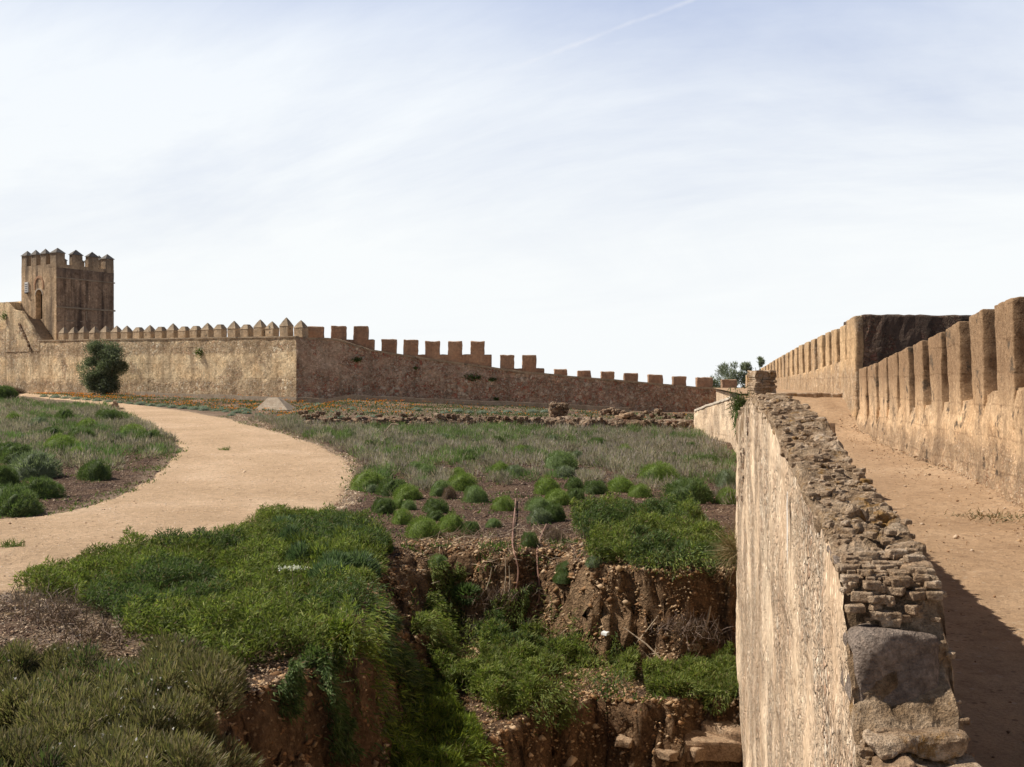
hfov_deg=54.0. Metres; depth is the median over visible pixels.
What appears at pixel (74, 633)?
dead bush
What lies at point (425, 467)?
cushion shrub
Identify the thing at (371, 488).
cushion shrub
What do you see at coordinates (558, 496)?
cushion shrub
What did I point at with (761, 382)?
stone pier
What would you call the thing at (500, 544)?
weeds
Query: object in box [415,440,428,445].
cushion shrub
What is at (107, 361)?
olive tree
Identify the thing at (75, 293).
square tower
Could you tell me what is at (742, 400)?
wall plant
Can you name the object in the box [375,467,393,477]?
cushion shrub
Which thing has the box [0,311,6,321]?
wall plant
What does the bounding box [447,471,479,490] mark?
cushion shrub
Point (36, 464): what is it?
cushion shrub
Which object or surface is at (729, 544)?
grass tuft
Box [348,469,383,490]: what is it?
cushion shrub
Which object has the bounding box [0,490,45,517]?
cushion shrub
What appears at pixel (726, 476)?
cushion shrub
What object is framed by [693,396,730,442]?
ramp wall
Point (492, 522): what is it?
cushion shrub
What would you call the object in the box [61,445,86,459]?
cushion shrub
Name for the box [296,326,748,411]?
stepped wall
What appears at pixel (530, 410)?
silvery cushion
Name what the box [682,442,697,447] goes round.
cushion shrub
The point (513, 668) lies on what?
creeping shrub
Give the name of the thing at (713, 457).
cushion shrub
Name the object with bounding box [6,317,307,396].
battlement wall
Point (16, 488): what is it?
cushion shrub
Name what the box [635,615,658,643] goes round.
cane
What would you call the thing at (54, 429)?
cushion shrub
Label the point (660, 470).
cushion shrub
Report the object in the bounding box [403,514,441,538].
cushion shrub
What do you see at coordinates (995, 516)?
weed tuft
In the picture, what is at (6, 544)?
weed tuft
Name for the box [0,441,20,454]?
cushion shrub
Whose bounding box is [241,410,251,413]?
silvery cushion
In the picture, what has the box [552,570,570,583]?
cushion shrub
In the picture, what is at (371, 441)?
cushion shrub
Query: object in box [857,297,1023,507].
parapet wall
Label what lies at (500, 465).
cushion shrub
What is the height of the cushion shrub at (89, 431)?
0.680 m
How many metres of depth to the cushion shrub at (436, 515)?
19.10 m
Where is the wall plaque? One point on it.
(26, 287)
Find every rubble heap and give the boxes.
[599,407,626,415]
[614,412,639,419]
[632,408,684,420]
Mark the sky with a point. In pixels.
(667, 188)
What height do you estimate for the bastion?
7.801 m
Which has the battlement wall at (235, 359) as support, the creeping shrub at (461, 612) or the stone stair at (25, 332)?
the stone stair at (25, 332)
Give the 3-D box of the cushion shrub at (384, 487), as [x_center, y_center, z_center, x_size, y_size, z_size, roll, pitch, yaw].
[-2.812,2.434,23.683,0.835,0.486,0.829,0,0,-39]
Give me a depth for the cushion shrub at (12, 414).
45.66 m
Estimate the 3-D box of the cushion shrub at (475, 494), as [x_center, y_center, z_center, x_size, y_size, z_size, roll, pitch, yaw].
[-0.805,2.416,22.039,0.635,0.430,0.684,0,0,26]
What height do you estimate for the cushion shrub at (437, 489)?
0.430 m
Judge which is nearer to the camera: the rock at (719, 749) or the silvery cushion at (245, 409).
the rock at (719, 749)
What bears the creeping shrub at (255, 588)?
on the ground
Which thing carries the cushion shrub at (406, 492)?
on the ground
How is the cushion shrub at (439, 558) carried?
on the ground
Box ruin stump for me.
[549,401,569,417]
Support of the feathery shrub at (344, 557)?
on the ground
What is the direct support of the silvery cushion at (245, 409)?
on the ground
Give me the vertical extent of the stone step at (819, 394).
0.289 m
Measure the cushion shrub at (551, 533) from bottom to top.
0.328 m
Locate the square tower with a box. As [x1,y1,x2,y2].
[21,248,115,339]
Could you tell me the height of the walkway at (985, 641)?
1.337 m
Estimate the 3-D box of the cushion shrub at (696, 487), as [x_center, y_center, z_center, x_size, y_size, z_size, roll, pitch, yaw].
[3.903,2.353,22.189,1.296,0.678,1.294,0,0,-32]
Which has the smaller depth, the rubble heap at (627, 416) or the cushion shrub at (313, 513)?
the cushion shrub at (313, 513)
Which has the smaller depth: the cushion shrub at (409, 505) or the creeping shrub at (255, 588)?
the creeping shrub at (255, 588)
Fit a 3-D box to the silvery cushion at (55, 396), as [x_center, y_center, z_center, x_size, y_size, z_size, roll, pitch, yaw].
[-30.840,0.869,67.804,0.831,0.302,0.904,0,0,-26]
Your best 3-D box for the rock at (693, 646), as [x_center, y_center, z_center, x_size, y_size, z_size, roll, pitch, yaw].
[2.387,3.515,13.477,0.204,0.110,0.239,0,0,-24]
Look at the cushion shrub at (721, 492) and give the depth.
21.84 m
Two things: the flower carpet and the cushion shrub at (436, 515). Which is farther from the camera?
the flower carpet
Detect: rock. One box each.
[601,631,608,635]
[615,734,632,748]
[655,748,679,762]
[683,731,740,761]
[686,640,700,651]
[691,746,706,761]
[701,720,740,740]
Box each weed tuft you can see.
[0,538,24,547]
[944,507,1023,523]
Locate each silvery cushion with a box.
[50,394,61,397]
[133,401,147,404]
[156,403,167,406]
[176,405,187,408]
[187,406,198,409]
[198,406,210,410]
[239,407,250,410]
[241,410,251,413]
[410,407,422,410]
[476,410,486,413]
[526,408,538,412]
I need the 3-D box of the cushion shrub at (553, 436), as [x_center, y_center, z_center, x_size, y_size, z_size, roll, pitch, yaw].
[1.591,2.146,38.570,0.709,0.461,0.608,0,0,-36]
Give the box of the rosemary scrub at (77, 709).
[0,628,264,766]
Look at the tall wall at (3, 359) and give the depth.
83.73 m
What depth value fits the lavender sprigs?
25.95 m
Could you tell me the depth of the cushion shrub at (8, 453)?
30.20 m
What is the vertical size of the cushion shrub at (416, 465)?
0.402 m
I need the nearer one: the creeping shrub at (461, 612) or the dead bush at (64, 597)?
the dead bush at (64, 597)
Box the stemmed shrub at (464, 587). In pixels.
[450,581,481,607]
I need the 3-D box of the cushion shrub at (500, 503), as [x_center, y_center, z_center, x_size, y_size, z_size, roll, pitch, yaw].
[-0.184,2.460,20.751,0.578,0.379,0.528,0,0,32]
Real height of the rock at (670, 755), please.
0.117 m
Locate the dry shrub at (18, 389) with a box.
[13,387,24,393]
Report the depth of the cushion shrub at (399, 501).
20.75 m
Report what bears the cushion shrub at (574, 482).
on the ground
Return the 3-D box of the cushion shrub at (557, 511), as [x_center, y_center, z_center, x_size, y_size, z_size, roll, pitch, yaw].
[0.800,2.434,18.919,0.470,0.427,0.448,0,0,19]
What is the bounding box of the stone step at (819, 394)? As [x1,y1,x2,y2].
[776,392,842,397]
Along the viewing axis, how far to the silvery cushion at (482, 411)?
53.38 m
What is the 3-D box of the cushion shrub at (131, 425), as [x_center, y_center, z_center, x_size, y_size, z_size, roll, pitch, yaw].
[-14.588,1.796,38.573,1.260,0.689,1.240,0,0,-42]
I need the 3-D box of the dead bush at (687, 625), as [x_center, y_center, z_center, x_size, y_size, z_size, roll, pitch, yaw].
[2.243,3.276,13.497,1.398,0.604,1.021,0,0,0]
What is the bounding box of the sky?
[0,0,1023,387]
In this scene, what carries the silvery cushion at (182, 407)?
on the ground
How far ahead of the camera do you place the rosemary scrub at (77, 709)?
7.64 m
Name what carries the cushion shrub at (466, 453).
on the ground
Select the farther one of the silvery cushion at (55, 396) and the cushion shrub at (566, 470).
the silvery cushion at (55, 396)
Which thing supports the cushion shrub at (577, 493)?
on the ground
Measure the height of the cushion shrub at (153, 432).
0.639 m
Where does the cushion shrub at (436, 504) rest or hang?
on the ground
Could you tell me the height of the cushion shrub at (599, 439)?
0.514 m
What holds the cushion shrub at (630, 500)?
on the ground
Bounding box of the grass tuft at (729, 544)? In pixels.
[705,514,737,586]
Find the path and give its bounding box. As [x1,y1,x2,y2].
[0,393,353,594]
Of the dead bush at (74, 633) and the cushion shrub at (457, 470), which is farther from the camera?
the cushion shrub at (457, 470)
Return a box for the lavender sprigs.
[353,457,735,503]
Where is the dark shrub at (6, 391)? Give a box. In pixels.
[0,385,19,398]
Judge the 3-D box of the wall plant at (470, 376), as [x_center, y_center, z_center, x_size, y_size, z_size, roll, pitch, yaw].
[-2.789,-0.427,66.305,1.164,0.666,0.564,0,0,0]
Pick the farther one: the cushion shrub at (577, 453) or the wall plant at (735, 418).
the cushion shrub at (577, 453)
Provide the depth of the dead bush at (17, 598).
11.73 m
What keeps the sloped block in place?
on the ground
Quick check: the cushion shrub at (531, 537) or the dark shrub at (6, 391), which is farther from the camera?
the dark shrub at (6, 391)
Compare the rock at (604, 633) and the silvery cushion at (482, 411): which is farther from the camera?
the silvery cushion at (482, 411)
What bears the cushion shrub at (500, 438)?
on the ground
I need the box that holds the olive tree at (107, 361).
[75,338,130,394]
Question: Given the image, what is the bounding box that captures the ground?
[0,394,740,766]
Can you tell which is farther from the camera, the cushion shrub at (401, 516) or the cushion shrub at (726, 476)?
the cushion shrub at (726, 476)
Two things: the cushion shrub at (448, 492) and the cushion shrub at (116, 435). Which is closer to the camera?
the cushion shrub at (448, 492)
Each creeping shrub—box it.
[8,502,397,667]
[268,643,398,766]
[321,615,508,766]
[363,592,455,691]
[407,588,643,734]
[410,555,575,645]
[567,491,735,581]
[641,641,739,715]
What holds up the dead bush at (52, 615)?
on the ground
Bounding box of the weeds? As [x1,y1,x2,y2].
[0,416,731,712]
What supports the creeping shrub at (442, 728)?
on the ground
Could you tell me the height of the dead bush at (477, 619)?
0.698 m
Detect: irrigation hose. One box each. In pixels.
[505,498,518,616]
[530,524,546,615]
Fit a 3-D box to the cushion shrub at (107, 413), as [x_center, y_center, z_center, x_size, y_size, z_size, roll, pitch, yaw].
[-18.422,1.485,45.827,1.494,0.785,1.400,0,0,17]
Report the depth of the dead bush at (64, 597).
11.50 m
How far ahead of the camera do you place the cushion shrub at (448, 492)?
22.78 m
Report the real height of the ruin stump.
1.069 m
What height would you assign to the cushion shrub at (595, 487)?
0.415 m
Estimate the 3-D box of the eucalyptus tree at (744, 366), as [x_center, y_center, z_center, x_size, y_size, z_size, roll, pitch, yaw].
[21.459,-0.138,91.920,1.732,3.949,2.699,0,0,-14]
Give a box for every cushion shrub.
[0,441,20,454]
[0,443,33,463]
[0,464,20,484]
[0,480,43,506]
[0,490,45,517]
[5,412,22,419]
[6,448,63,480]
[17,474,66,498]
[28,416,50,428]
[40,426,63,434]
[43,431,79,452]
[54,408,73,419]
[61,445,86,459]
[67,427,97,437]
[74,417,98,427]
[75,457,112,480]
[94,408,123,420]
[103,432,130,444]
[119,423,145,432]
[131,429,166,445]
[303,506,318,514]
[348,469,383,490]
[364,439,375,446]
[365,484,377,492]
[371,496,396,513]
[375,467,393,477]
[375,478,405,495]
[391,507,413,524]
[392,482,423,499]
[392,495,405,508]
[401,500,416,509]
[403,460,422,473]
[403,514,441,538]
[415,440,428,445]
[416,463,437,475]
[421,497,449,512]
[426,510,444,520]
[427,553,448,567]
[429,479,450,496]
[436,510,464,532]
[441,485,456,498]
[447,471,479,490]
[451,466,465,474]
[458,449,476,459]
[460,484,488,502]
[461,520,480,534]
[485,518,502,527]
[490,494,516,510]
[491,459,507,471]
[494,435,504,444]
[506,464,525,475]
[512,443,525,453]
[520,531,538,547]
[523,495,551,510]
[526,507,553,523]
[533,473,560,494]
[542,526,565,542]
[544,449,580,468]
[544,487,573,505]
[544,502,566,521]
[546,434,559,442]
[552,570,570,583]
[553,464,575,477]
[555,560,568,570]
[564,476,583,489]
[566,488,585,500]
[572,450,583,459]
[583,479,608,494]
[585,555,602,567]
[587,436,607,445]
[607,474,633,492]
[614,443,632,453]
[619,497,636,507]
[627,482,651,497]
[636,460,679,483]
[657,476,714,503]
[661,451,678,461]
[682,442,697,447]
[696,455,718,464]
[714,468,735,487]
[715,486,735,503]
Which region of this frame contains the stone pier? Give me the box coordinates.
[747,370,777,397]
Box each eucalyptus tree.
[711,375,720,387]
[714,361,743,387]
[738,362,753,387]
[745,356,764,371]
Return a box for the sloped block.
[255,397,295,410]
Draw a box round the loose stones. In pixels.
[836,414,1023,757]
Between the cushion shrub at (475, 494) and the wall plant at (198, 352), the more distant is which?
the wall plant at (198, 352)
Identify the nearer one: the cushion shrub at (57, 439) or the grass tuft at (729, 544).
the grass tuft at (729, 544)
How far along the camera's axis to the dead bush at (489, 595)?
15.13 m
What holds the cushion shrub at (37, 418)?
on the ground
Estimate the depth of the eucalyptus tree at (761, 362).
91.90 m
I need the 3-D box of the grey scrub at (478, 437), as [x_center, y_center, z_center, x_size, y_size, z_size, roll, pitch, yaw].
[-1.811,1.922,36.779,21.556,1.371,23.147,0,0,0]
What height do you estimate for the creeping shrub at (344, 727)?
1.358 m
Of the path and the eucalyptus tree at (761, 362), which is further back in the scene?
the eucalyptus tree at (761, 362)
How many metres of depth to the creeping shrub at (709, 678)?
12.44 m
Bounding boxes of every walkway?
[716,388,825,393]
[742,396,1023,766]
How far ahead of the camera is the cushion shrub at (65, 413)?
46.70 m
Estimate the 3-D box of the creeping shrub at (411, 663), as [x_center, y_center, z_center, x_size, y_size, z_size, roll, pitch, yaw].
[-1.271,3.168,12.063,1.253,1.387,2.956,0,0,0]
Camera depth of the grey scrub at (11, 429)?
37.67 m
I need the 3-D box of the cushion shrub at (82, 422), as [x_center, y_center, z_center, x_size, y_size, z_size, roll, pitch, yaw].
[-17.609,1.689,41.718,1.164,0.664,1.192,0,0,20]
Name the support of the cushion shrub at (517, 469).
on the ground
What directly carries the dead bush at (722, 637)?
on the ground
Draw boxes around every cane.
[503,556,505,597]
[508,566,510,611]
[623,627,660,658]
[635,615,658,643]
[701,606,710,635]
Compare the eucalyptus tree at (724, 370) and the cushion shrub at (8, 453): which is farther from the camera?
the eucalyptus tree at (724, 370)
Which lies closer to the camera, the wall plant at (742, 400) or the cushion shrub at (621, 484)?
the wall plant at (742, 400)
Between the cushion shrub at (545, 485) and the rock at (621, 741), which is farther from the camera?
the cushion shrub at (545, 485)
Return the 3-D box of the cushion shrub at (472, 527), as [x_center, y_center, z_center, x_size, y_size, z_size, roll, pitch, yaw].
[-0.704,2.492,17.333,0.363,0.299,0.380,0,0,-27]
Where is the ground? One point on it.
(262, 728)
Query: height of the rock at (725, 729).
0.246 m
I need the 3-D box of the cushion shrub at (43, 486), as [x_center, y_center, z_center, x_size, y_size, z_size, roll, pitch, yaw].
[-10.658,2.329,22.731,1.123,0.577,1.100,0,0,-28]
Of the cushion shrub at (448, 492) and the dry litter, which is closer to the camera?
the dry litter
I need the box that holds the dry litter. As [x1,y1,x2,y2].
[0,518,735,676]
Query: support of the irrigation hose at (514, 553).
on the ground
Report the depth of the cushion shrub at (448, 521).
17.66 m
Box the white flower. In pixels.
[278,565,309,592]
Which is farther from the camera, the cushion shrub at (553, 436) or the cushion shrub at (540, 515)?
the cushion shrub at (553, 436)
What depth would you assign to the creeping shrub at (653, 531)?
15.21 m
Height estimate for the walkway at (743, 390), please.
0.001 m
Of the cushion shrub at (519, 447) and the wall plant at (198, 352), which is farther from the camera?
the wall plant at (198, 352)
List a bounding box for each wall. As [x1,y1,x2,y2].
[0,301,20,385]
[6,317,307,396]
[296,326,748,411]
[296,410,693,434]
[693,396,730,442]
[716,390,979,766]
[761,325,846,401]
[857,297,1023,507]
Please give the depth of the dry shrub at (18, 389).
81.55 m
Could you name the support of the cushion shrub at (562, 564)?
on the ground
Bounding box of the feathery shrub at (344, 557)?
[262,513,395,579]
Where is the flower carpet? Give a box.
[32,392,692,419]
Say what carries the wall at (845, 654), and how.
on the ground
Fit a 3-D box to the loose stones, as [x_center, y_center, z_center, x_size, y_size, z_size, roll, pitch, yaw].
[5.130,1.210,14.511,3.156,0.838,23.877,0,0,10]
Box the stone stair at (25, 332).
[5,302,53,351]
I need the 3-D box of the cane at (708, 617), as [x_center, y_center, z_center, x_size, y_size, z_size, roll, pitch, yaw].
[2.637,3.233,13.661,0.185,0.398,0.054,0,0,-26]
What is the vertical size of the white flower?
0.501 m
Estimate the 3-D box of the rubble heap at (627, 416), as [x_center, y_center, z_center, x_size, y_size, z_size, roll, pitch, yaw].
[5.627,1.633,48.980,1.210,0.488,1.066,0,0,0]
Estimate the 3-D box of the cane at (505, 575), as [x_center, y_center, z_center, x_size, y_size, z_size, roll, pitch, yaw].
[-0.114,2.945,15.208,0.058,0.652,0.035,0,0,-31]
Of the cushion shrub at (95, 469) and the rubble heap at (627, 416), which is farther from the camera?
the rubble heap at (627, 416)
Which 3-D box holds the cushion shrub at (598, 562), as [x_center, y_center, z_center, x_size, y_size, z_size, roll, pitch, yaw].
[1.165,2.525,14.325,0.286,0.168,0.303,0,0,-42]
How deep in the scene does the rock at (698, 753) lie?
11.63 m
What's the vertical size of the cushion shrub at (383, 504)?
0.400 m
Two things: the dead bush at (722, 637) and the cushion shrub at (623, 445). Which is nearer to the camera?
the dead bush at (722, 637)
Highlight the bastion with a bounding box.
[844,314,968,419]
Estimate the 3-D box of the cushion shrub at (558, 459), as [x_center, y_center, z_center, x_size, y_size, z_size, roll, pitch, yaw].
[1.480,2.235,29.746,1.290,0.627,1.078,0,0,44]
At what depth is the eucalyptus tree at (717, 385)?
91.39 m
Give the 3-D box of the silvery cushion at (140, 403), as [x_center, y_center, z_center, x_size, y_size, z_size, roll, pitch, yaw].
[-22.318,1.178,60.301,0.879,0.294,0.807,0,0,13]
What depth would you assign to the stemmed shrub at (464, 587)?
15.20 m
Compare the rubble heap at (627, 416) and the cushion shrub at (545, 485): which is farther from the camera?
the rubble heap at (627, 416)
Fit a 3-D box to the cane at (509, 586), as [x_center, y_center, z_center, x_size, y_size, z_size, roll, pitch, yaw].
[-0.043,3.093,15.110,0.045,0.700,0.019,0,0,0]
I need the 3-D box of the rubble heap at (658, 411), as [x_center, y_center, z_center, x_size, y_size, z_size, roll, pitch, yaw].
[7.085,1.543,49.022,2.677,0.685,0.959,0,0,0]
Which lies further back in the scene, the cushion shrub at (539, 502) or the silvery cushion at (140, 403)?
the silvery cushion at (140, 403)
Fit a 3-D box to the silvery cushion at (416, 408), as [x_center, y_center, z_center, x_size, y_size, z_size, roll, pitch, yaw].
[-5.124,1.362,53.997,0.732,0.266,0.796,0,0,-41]
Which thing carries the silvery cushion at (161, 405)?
on the ground
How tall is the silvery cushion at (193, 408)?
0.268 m
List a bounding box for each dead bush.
[0,577,70,612]
[0,579,115,616]
[0,594,106,631]
[32,609,158,654]
[455,608,533,634]
[462,582,541,609]
[632,609,732,646]
[697,615,736,650]
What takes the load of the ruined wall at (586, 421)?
on the ground
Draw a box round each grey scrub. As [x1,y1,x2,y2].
[0,395,181,472]
[247,412,735,483]
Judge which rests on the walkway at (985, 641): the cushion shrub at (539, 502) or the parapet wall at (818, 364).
the parapet wall at (818, 364)
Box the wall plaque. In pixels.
[24,282,28,293]
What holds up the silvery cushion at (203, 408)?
on the ground
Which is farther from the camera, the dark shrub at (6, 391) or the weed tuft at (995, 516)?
the dark shrub at (6, 391)
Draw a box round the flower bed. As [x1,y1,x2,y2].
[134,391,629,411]
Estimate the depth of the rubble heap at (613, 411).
50.24 m
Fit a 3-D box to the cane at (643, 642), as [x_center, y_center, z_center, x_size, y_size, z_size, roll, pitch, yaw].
[1.794,3.527,13.510,0.671,0.414,0.028,0,0,36]
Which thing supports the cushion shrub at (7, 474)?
on the ground
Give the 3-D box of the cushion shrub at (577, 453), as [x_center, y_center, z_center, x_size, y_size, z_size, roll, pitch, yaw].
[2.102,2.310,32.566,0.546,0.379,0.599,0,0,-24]
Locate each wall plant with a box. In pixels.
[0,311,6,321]
[195,349,203,358]
[462,374,476,380]
[726,385,753,422]
[730,395,741,440]
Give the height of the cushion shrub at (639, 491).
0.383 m

